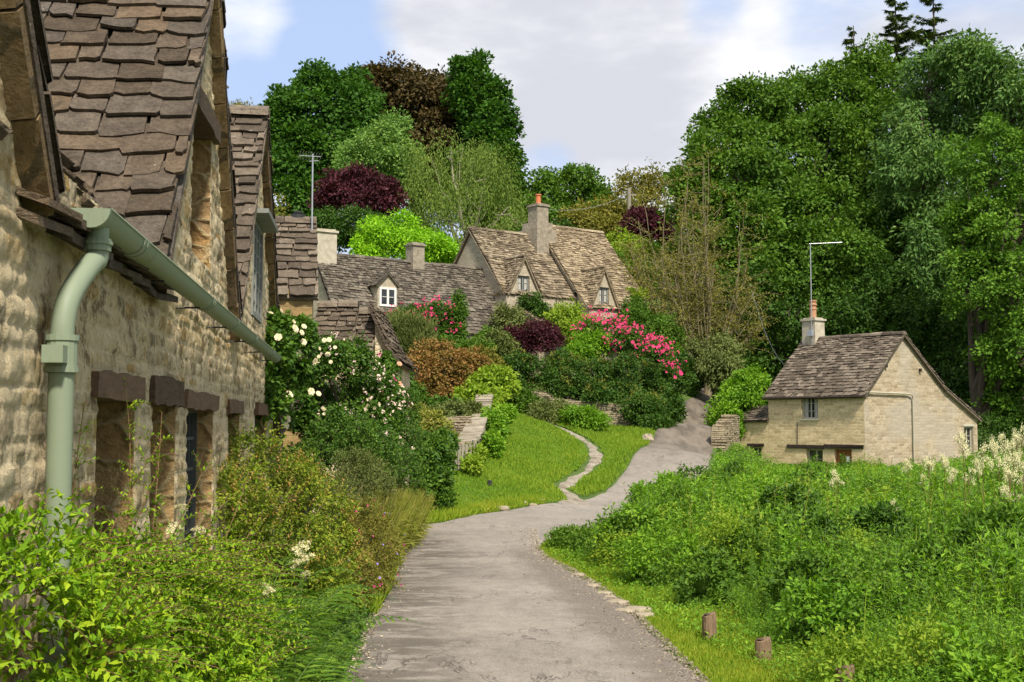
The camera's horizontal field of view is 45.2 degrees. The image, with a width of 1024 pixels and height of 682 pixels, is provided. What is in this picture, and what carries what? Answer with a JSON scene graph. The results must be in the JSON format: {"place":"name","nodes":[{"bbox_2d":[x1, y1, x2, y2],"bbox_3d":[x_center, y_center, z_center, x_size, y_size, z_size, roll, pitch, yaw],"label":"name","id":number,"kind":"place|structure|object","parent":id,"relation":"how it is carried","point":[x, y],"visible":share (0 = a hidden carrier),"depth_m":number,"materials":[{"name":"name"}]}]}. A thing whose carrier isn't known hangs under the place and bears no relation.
{"place":"outdoors","nodes":[
{"label":"outdoors","id":0,"kind":"place"},
{"bbox_2d":[351,386,717,681],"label":"road","id":1,"kind":"structure","parent":0,"point":[478,614],"depth_m":12.33,"materials":[{"name":"grey asphalt"}]},
{"bbox_2d":[345,528,710,681],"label":"loose grit","id":2,"kind":"object","parent":1,"relation":"on","point":[651,627],"visible":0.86,"depth_m":11.26,"materials":[{"name":"grey gravel"}]},
{"bbox_2d":[546,422,602,505],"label":"path","id":3,"kind":"structure","parent":0,"point":[595,455],"depth_m":33.87,"materials":[{"name":"stone"}]},
{"bbox_2d":[224,0,1023,280],"label":"sky","id":4,"kind":"structure","parent":0,"point":[610,85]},
{"bbox_2d":[260,299,1023,681],"bbox_3d":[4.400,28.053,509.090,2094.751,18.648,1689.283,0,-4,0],"label":"ground","id":5,"kind":"structure","parent":0,"point":[592,495],"depth_m":34.36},
{"bbox_2d":[0,0,282,681],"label":"cottage row","id":6,"kind":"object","parent":5,"relation":"on","point":[139,229],"visible":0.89,"depth_m":6.78,"materials":[{"name":"stone"}]},
{"bbox_2d":[184,411,196,564],"bbox_3d":[-2.271,0.998,8.360,0.062,1.100,1.340,0,-4,-7],"label":"window","id":7,"kind":"structure","parent":6,"relation":"in","point":[191,419],"depth_m":8.97,"materials":[{"name":"black glass"}]},
{"bbox_2d":[251,220,262,323],"bbox_3d":[-2.631,-0.712,12.625,0.050,0.980,1.088,0,-4,-7],"label":"window","id":8,"kind":"structure","parent":6,"relation":"in","point":[257,255],"depth_m":12.74,"materials":[{"name":"white glass"}]},
{"bbox_2d":[0,484,317,681],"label":"honeysuckle shrub","id":9,"kind":"object","parent":5,"relation":"on","point":[129,655],"visible":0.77,"depth_m":3.84,"materials":[{"name":"green plant"}]},
{"bbox_2d":[71,377,270,597],"bbox_3d":[-1.544,0.713,5.433,0.422,1.113,2.204,-1,-4,10],"label":"arching shrub","id":10,"kind":"object","parent":5,"relation":"on","point":[131,512],"visible":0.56,"depth_m":5.38,"materials":[{"name":"green plant"}]},
{"bbox_2d":[70,527,320,647],"bbox_3d":[-1.302,1.023,5.120,0.668,0.573,1.645,-1,-4,18],"label":"spreading shrub","id":11,"kind":"object","parent":5,"relation":"on","point":[235,602],"visible":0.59,"depth_m":5.20,"materials":[{"name":"green plant"}]},
{"bbox_2d":[196,416,371,636],"bbox_3d":[-2.065,1.637,10.194,1.662,2.025,2.469,0,-4,0],"label":"rounded shrub","id":12,"kind":"object","parent":5,"relation":"on","point":[306,476],"visible":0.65,"depth_m":10.28,"materials":[{"name":"green plant"}]},
{"bbox_2d":[255,305,320,554],"bbox_3d":[-2.907,1.311,15.186,1.074,3.601,3.378,0,-4,-7],"label":"climbing rose","id":13,"kind":"object","parent":5,"relation":"on","point":[291,340],"visible":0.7,"depth_m":14.29,"materials":[{"name":"green plant"}]},
{"bbox_2d":[214,553,363,662],"bbox_3d":[-1.625,1.770,7.540,1.438,0.874,1.322,0,-4,0],"label":"fern","id":14,"kind":"object","parent":5,"relation":"on","point":[280,589],"visible":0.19,"depth_m":7.68,"materials":[{"name":"green plant"}]},
{"bbox_2d":[274,211,318,539],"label":"stone cottage","id":15,"kind":"structure","parent":5,"relation":"on","point":[297,252],"depth_m":20.38,"materials":[{"name":"stone"}]},
{"bbox_2d":[252,510,376,681],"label":"border undergrowth","id":16,"kind":"object","parent":5,"relation":"on","point":[359,618],"visible":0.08,"depth_m":10.72,"materials":[{"name":"green plant"}]},
{"bbox_2d":[254,652,374,681],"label":"fern","id":17,"kind":"object","parent":5,"relation":"on","point":[329,670],"visible":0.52,"depth_m":6.43,"materials":[{"name":"green plant"}]},
{"bbox_2d":[229,581,399,672],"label":"fern","id":18,"kind":"object","parent":5,"relation":"on","point":[323,594],"visible":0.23,"depth_m":8.34,"materials":[{"name":"green plant"}]},
{"bbox_2d":[202,585,427,681],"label":"fern","id":19,"kind":"object","parent":5,"relation":"on","point":[313,620],"visible":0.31,"depth_m":7.04,"materials":[{"name":"green plant"}]},
{"bbox_2d":[255,57,388,221],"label":"beech tree","id":20,"kind":"object","parent":5,"relation":"on","point":[342,103],"visible":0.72,"depth_m":98.65,"materials":[{"name":"green plant"}]},
{"bbox_2d":[268,636,375,681],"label":"fern","id":21,"kind":"object","parent":5,"relation":"on","point":[349,651],"visible":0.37,"depth_m":7.74,"materials":[{"name":"green plant"}]},
{"bbox_2d":[271,402,403,541],"bbox_3d":[-2.381,1.909,16.094,1.191,2.252,3.097,-1,-4,17],"label":"leafy shrub","id":22,"kind":"object","parent":5,"relation":"on","point":[325,430],"visible":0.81,"depth_m":16.21,"materials":[{"name":"green plant"}]},
{"bbox_2d":[311,300,378,523],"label":"outbuilding","id":23,"kind":"structure","parent":5,"relation":"on","point":[343,317],"depth_m":22.01,"materials":[{"name":"stone"}]},
{"bbox_2d":[306,202,399,258],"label":"laurel bush","id":24,"kind":"object","parent":5,"relation":"on","point":[346,227],"visible":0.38,"depth_m":71.80,"materials":[{"name":"green plant"}]},
{"bbox_2d":[300,330,412,495],"bbox_3d":[-2.475,1.580,18.418,1.444,3.502,3.083,-2,-4,32],"label":"climbing rose","id":25,"kind":"object","parent":5,"relation":"on","point":[361,392],"visible":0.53,"depth_m":18.38,"materials":[{"name":"green plant"}]},
{"bbox_2d":[319,444,398,536],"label":"shrub","id":26,"kind":"object","parent":5,"relation":"on","point":[356,472],"visible":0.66,"depth_m":14.96,"materials":[{"name":"green plant"}]},
{"bbox_2d":[306,161,412,219],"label":"purple plum tree","id":27,"kind":"object","parent":5,"relation":"on","point":[363,188],"visible":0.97,"depth_m":76.60,"materials":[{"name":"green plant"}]},
{"bbox_2d":[327,493,407,606],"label":"shrub","id":28,"kind":"object","parent":5,"relation":"on","point":[380,554],"visible":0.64,"depth_m":12.93,"materials":[{"name":"green plant"}]},
{"bbox_2d":[329,105,429,257],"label":"whitebeam tree","id":29,"kind":"object","parent":5,"relation":"on","point":[382,144],"visible":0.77,"depth_m":85.45,"materials":[{"name":"green plant"}]},
{"bbox_2d":[368,303,417,495],"bbox_3d":[-2.193,1.414,22.943,0.725,4.030,2.628,0,-4,0],"label":"lean to shed","id":30,"kind":"object","parent":5,"relation":"on","point":[386,338],"visible":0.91,"depth_m":21.96,"materials":[{"name":"stone"}]},
{"bbox_2d":[357,385,430,498],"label":"leafy shrub","id":31,"kind":"object","parent":5,"relation":"on","point":[405,462],"visible":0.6,"depth_m":19.09,"materials":[{"name":"green plant"}]},
{"bbox_2d":[355,480,437,573],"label":"tawny grass","id":32,"kind":"structure","parent":5,"relation":"on","point":[410,510],"depth_m":16.60,"materials":[{"name":"green plant"}]},
{"bbox_2d":[347,207,459,263],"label":"lime green bush","id":33,"kind":"object","parent":5,"relation":"on","point":[391,236],"visible":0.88,"depth_m":66.10,"materials":[{"name":"green plant"}]},
{"bbox_2d":[313,228,499,377],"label":"long cottage","id":34,"kind":"structure","parent":5,"relation":"on","point":[381,283],"depth_m":54.82,"materials":[{"name":"grey stone"}]},
{"bbox_2d":[347,50,472,231],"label":"copper beech tree","id":35,"kind":"object","parent":5,"relation":"on","point":[418,91],"visible":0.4,"depth_m":104.92,"materials":[{"name":"brown plant"}]},
{"bbox_2d":[384,302,438,356],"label":"lavender bush","id":36,"kind":"object","parent":5,"relation":"on","point":[408,329],"visible":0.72,"depth_m":47.70,"materials":[{"name":"green plant"}]},
{"bbox_2d":[385,295,460,338],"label":"rose bush","id":37,"kind":"object","parent":5,"relation":"on","point":[436,310],"visible":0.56,"depth_m":51.94,"materials":[{"name":"green plant"}]},
{"bbox_2d":[397,425,461,510],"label":"garden bush","id":38,"kind":"object","parent":5,"relation":"on","point":[436,473],"visible":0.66,"depth_m":25.03,"materials":[{"name":"green plant"}]},
{"bbox_2d":[319,492,548,615],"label":"edge grass","id":39,"kind":"structure","parent":5,"relation":"on","point":[466,510],"depth_m":25.07,"materials":[{"name":"green plant"}]},
{"bbox_2d":[411,401,460,438],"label":"garden bush","id":40,"kind":"object","parent":5,"relation":"on","point":[432,418],"visible":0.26,"depth_m":31.63,"materials":[{"name":"green plant"}]},
{"bbox_2d":[407,337,493,398],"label":"copper shrub","id":41,"kind":"object","parent":5,"relation":"on","point":[429,366],"visible":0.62,"depth_m":43.44,"materials":[{"name":"orange plant"}]},
{"bbox_2d":[438,288,469,367],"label":"garden bush","id":42,"kind":"object","parent":5,"relation":"on","point":[459,313],"visible":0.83,"depth_m":51.97,"materials":[{"name":"green plant"}]},
{"bbox_2d":[423,398,487,416],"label":"garden bush","id":43,"kind":"object","parent":5,"relation":"on","point":[458,408],"visible":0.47,"depth_m":36.78,"materials":[{"name":"green plant"}]},
{"bbox_2d":[406,324,511,358],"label":"garden bush","id":44,"kind":"object","parent":5,"relation":"on","point":[472,340],"visible":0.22,"depth_m":50.82,"materials":[{"name":"green plant"}]},
{"bbox_2d":[395,121,527,263],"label":"weeping birch tree","id":45,"kind":"object","parent":5,"relation":"on","point":[435,190],"visible":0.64,"depth_m":81.33,"materials":[{"name":"green plant"}]},
{"bbox_2d":[459,442,489,475],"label":"garden bush","id":46,"kind":"object","parent":5,"relation":"on","point":[472,464],"visible":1,"depth_m":29.73,"materials":[{"name":"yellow plant"}]},
{"bbox_2d":[457,393,492,461],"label":"garden wall","id":47,"kind":"structure","parent":5,"relation":"on","point":[474,430],"depth_m":34.49,"materials":[{"name":"stone"}]},
{"bbox_2d":[439,46,531,241],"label":"tall tree","id":48,"kind":"object","parent":5,"relation":"on","point":[480,97],"visible":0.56,"depth_m":101.78,"materials":[{"name":"green plant"}]},
{"bbox_2d":[451,363,521,409],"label":"garden bush","id":49,"kind":"object","parent":5,"relation":"on","point":[499,383],"visible":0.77,"depth_m":42.50,"materials":[{"name":"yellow plant"}]},
{"bbox_2d":[479,401,518,460],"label":"garden bush","id":50,"kind":"object","parent":5,"relation":"on","point":[501,418],"visible":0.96,"depth_m":36.67,"materials":[{"name":"green plant"}]},
{"bbox_2d":[482,299,534,358],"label":"garden bush","id":51,"kind":"object","parent":5,"relation":"on","point":[504,341],"visible":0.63,"depth_m":55.56,"materials":[{"name":"green plant"}]},
{"bbox_2d":[500,317,568,355],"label":"garden bush","id":52,"kind":"object","parent":5,"relation":"on","point":[553,336],"visible":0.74,"depth_m":53.78,"materials":[{"name":"purple plant"}]},
{"bbox_2d":[435,411,654,510],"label":"lawn turf","id":53,"kind":"structure","parent":5,"relation":"on","point":[620,443],"depth_m":35.03,"materials":[{"name":"green plant"}]},
{"bbox_2d":[524,396,571,424],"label":"garden bush","id":54,"kind":"object","parent":5,"relation":"on","point":[545,410],"visible":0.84,"depth_m":44.01,"materials":[{"name":"green plant"}]},
{"bbox_2d":[453,194,653,375],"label":"gabled cottage","id":55,"kind":"structure","parent":5,"relation":"on","point":[551,263],"depth_m":59.87,"materials":[{"name":"stone"}]},
{"bbox_2d":[511,162,619,222],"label":"oak tree","id":56,"kind":"object","parent":5,"relation":"on","point":[549,186],"visible":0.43,"depth_m":97.46,"materials":[{"name":"green plant"}]},
{"bbox_2d":[541,520,597,556],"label":"weed clump","id":57,"kind":"object","parent":5,"relation":"on","point":[566,536],"visible":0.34,"depth_m":18.30,"materials":[{"name":"green plant"}]},
{"bbox_2d":[539,296,604,346],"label":"garden bush","id":58,"kind":"object","parent":5,"relation":"on","point":[568,318],"visible":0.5,"depth_m":55.73,"materials":[{"name":"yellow plant"}]},
{"bbox_2d":[530,391,634,425],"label":"dry stone wall","id":59,"kind":"structure","parent":5,"relation":"on","point":[616,414],"depth_m":46.23,"materials":[{"name":"beige stone"}]},
{"bbox_2d":[555,403,614,431],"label":"garden bush","id":60,"kind":"object","parent":5,"relation":"on","point":[587,416],"visible":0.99,"depth_m":43.69,"materials":[{"name":"green plant"}]},
{"bbox_2d":[501,345,672,419],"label":"clipped hedge","id":61,"kind":"object","parent":5,"relation":"on","point":[606,384],"visible":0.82,"depth_m":47.05,"materials":[{"name":"green plant"}]},
{"bbox_2d":[561,326,614,367],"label":"garden bush","id":62,"kind":"object","parent":5,"relation":"on","point":[587,345],"visible":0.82,"depth_m":51.68,"materials":[{"name":"green plant"}]},
{"bbox_2d":[555,191,649,243],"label":"hill tree","id":63,"kind":"object","parent":5,"relation":"on","point":[605,218],"visible":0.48,"depth_m":85.24,"materials":[{"name":"green plant"}]},
{"bbox_2d":[570,305,686,384],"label":"rose bush","id":64,"kind":"object","parent":5,"relation":"on","point":[649,346],"visible":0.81,"depth_m":51.63,"materials":[{"name":"pink plant"}]},
{"bbox_2d":[608,161,669,210],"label":"airy tree","id":65,"kind":"object","parent":5,"relation":"on","point":[652,178],"visible":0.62,"depth_m":95.37,"materials":[{"name":"green plant"}]},
{"bbox_2d":[606,226,674,282],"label":"hillside bush","id":66,"kind":"object","parent":5,"relation":"on","point":[626,237],"visible":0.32,"depth_m":73.83,"materials":[{"name":"green plant"}]},
{"bbox_2d":[618,203,676,245],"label":"purple shrub","id":67,"kind":"object","parent":5,"relation":"on","point":[639,212],"visible":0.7,"depth_m":80.21,"materials":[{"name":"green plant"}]},
{"bbox_2d":[610,294,689,357],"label":"garden bush","id":68,"kind":"object","parent":5,"relation":"on","point":[639,312],"visible":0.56,"depth_m":57.44,"materials":[{"name":"green plant"}]},
{"bbox_2d":[622,401,677,429],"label":"garden bush","id":69,"kind":"object","parent":5,"relation":"on","point":[655,418],"visible":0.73,"depth_m":45.53,"materials":[{"name":"green plant"}]},
{"bbox_2d":[617,555,700,588],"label":"weed clump","id":70,"kind":"object","parent":5,"relation":"on","point":[667,572],"visible":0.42,"depth_m":14.21,"materials":[{"name":"green plant"}]},
{"bbox_2d":[624,468,693,509],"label":"weed clump","id":71,"kind":"object","parent":5,"relation":"on","point":[662,478],"visible":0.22,"depth_m":21.36,"materials":[{"name":"green plant"}]},
{"bbox_2d":[642,339,702,423],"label":"lane hedge","id":72,"kind":"object","parent":5,"relation":"on","point":[688,384],"visible":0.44,"depth_m":52.66,"materials":[{"name":"green plant"}]},
{"bbox_2d":[606,156,741,341],"bbox_3d":[8.152,-3.679,63.384,7.716,11.222,5.099,0,-4,0],"label":"tangled willow","id":73,"kind":"object","parent":5,"relation":"on","point":[639,278],"visible":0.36,"depth_m":63.00,"materials":[{"name":"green plant"}]},
{"bbox_2d":[630,140,784,395],"bbox_3d":[9.536,-3.494,60.506,7.741,12.734,4.968,0,-4,0],"label":"tangled willow","id":74,"kind":"object","parent":5,"relation":"on","point":[734,318],"visible":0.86,"depth_m":59.98,"materials":[{"name":"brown plant"}]},
{"bbox_2d":[682,326,747,400],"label":"grey shrub","id":75,"kind":"object","parent":5,"relation":"on","point":[719,358],"visible":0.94,"depth_m":56.07,"materials":[{"name":"green plant"}]},
{"bbox_2d":[711,414,739,451],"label":"dry stone wall","id":76,"kind":"structure","parent":5,"relation":"on","point":[725,430],"depth_m":43.93,"materials":[{"name":"beige stone"}]},
{"bbox_2d":[656,70,795,387],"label":"sycamore tree","id":77,"kind":"object","parent":5,"relation":"on","point":[740,130],"visible":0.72,"depth_m":70.15,"materials":[{"name":"green plant"}]},
{"bbox_2d":[529,529,935,681],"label":"verge grass","id":78,"kind":"structure","parent":5,"relation":"on","point":[746,670],"depth_m":10.46,"materials":[{"name":"green plant"}]},
{"bbox_2d":[703,363,771,440],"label":"lane bush","id":79,"kind":"object","parent":5,"relation":"on","point":[741,392],"visible":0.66,"depth_m":52.68,"materials":[{"name":"green plant"}]},
{"bbox_2d":[543,442,1022,681],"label":"ground cover","id":80,"kind":"object","parent":5,"relation":"on","point":[721,459],"visible":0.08,"depth_m":11.69,"materials":[{"name":"green plant"}]},
{"bbox_2d":[563,445,1023,681],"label":"meadow nettle","id":81,"kind":"object","parent":5,"relation":"on","point":[932,564],"visible":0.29,"depth_m":13.28,"materials":[{"name":"green plant"}]},
{"bbox_2d":[694,57,900,334],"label":"sycamore tree","id":82,"kind":"object","parent":5,"relation":"on","point":[809,190],"visible":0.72,"depth_m":70.89,"materials":[{"name":"green plant"}]},
{"bbox_2d":[572,454,1023,674],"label":"meadow dock","id":83,"kind":"object","parent":5,"relation":"on","point":[886,544],"visible":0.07,"depth_m":12.55,"materials":[{"name":"green plant"}]},
{"bbox_2d":[575,447,1023,681],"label":"meadow willowherb","id":84,"kind":"object","parent":5,"relation":"on","point":[947,581],"visible":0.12,"depth_m":11.68,"materials":[{"name":"green plant"}]},
{"bbox_2d":[576,451,1023,681],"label":"willowherb stalks","id":85,"kind":"object","parent":5,"relation":"on","point":[889,562],"visible":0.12,"depth_m":11.61,"materials":[{"name":"green plant"}]},
{"bbox_2d":[713,260,890,387],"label":"wood edge shrub","id":86,"kind":"object","parent":5,"relation":"on","point":[834,323],"visible":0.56,"depth_m":65.26,"materials":[{"name":"green plant"}]},
{"bbox_2d":[580,452,1023,681],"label":"nettle stalks","id":87,"kind":"object","parent":5,"relation":"on","point":[880,547],"visible":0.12,"depth_m":13.26,"materials":[{"name":"green plant"}]},
{"bbox_2d":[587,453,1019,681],"bbox_3d":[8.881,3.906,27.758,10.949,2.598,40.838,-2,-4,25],"label":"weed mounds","id":88,"kind":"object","parent":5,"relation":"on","point":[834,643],"visible":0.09,"depth_m":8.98,"materials":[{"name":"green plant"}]},
{"bbox_2d":[590,453,1023,681],"bbox_3d":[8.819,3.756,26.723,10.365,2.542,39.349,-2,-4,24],"label":"weed mounds","id":89,"kind":"object","parent":5,"relation":"on","point":[806,590],"visible":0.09,"depth_m":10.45,"materials":[{"name":"green plant"}]},
{"bbox_2d":[598,451,1023,680],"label":"meadow grass","id":90,"kind":"structure","parent":5,"relation":"on","point":[890,555],"depth_m":11.48,"materials":[{"name":"green plant"}]},
{"bbox_2d":[616,463,1023,670],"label":"dock stalks","id":91,"kind":"object","parent":5,"relation":"on","point":[863,566],"visible":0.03,"depth_m":13.15,"materials":[{"name":"green plant"}]},
{"bbox_2d":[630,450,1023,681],"bbox_3d":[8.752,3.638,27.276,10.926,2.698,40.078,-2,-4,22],"label":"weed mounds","id":92,"kind":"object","parent":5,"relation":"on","point":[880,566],"visible":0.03,"depth_m":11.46,"materials":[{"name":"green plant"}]},
{"bbox_2d":[740,482,935,550],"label":"weed clump","id":93,"kind":"object","parent":5,"relation":"on","point":[885,514],"visible":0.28,"depth_m":14.97,"materials":[{"name":"green plant"}]},
{"bbox_2d":[657,108,1023,385],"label":"wood interior","id":94,"kind":"object","parent":5,"relation":"on","point":[761,347],"depth_m":83.62,"materials":[{"name":"green plant"}]},
{"bbox_2d":[740,300,982,467],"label":"riverside cottage","id":95,"kind":"structure","parent":5,"relation":"on","point":[888,395],"depth_m":49.09,"materials":[{"name":"stone"}]},
{"bbox_2d":[792,32,961,334],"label":"sycamore tree","id":96,"kind":"object","parent":5,"relation":"on","point":[885,72],"visible":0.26,"depth_m":75.38,"materials":[{"name":"green plant"}]},
{"bbox_2d":[867,0,924,260],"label":"conifer tree","id":97,"kind":"object","parent":5,"relation":"on","point":[905,35],"visible":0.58,"depth_m":80.20,"materials":[{"name":"green plant"}]},
{"bbox_2d":[852,249,1020,440],"bbox_3d":[22.156,0.160,64.199,8.033,10.610,8.588,0,-4,0],"label":"wood edge shrub","id":98,"kind":"object","parent":5,"relation":"on","point":[920,321],"visible":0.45,"depth_m":63.58,"materials":[{"name":"green plant"}]},
{"bbox_2d":[908,0,965,197],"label":"conifer tree","id":99,"kind":"object","parent":5,"relation":"on","point":[932,22],"visible":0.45,"depth_m":80.47,"materials":[{"name":"green plant"}]},
{"bbox_2d":[862,32,1023,383],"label":"ash tree","id":100,"kind":"object","parent":5,"relation":"on","point":[902,163],"visible":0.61,"depth_m":68.66,"materials":[{"name":"green plant"}]},
{"bbox_2d":[883,502,1023,617],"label":"weed clump","id":101,"kind":"object","parent":5,"relation":"on","point":[969,524],"visible":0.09,"depth_m":12.19,"materials":[{"name":"green plant"}]},
{"bbox_2d":[923,23,1023,428],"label":"ash tree","id":102,"kind":"object","parent":5,"relation":"on","point":[988,71],"visible":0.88,"depth_m":68.38,"materials":[{"name":"green plant"}]},
{"bbox_2d":[929,110,1023,437],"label":"maple tree","id":103,"kind":"object","parent":5,"relation":"on","point":[996,348],"visible":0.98,"depth_m":57.08,"materials":[{"name":"green plant"}]},
{"bbox_2d":[977,410,1023,460],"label":"clipped hedge","id":104,"kind":"object","parent":5,"relation":"on","point":[1007,435],"visible":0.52,"depth_m":55.53,"materials":[{"name":"green plant"}]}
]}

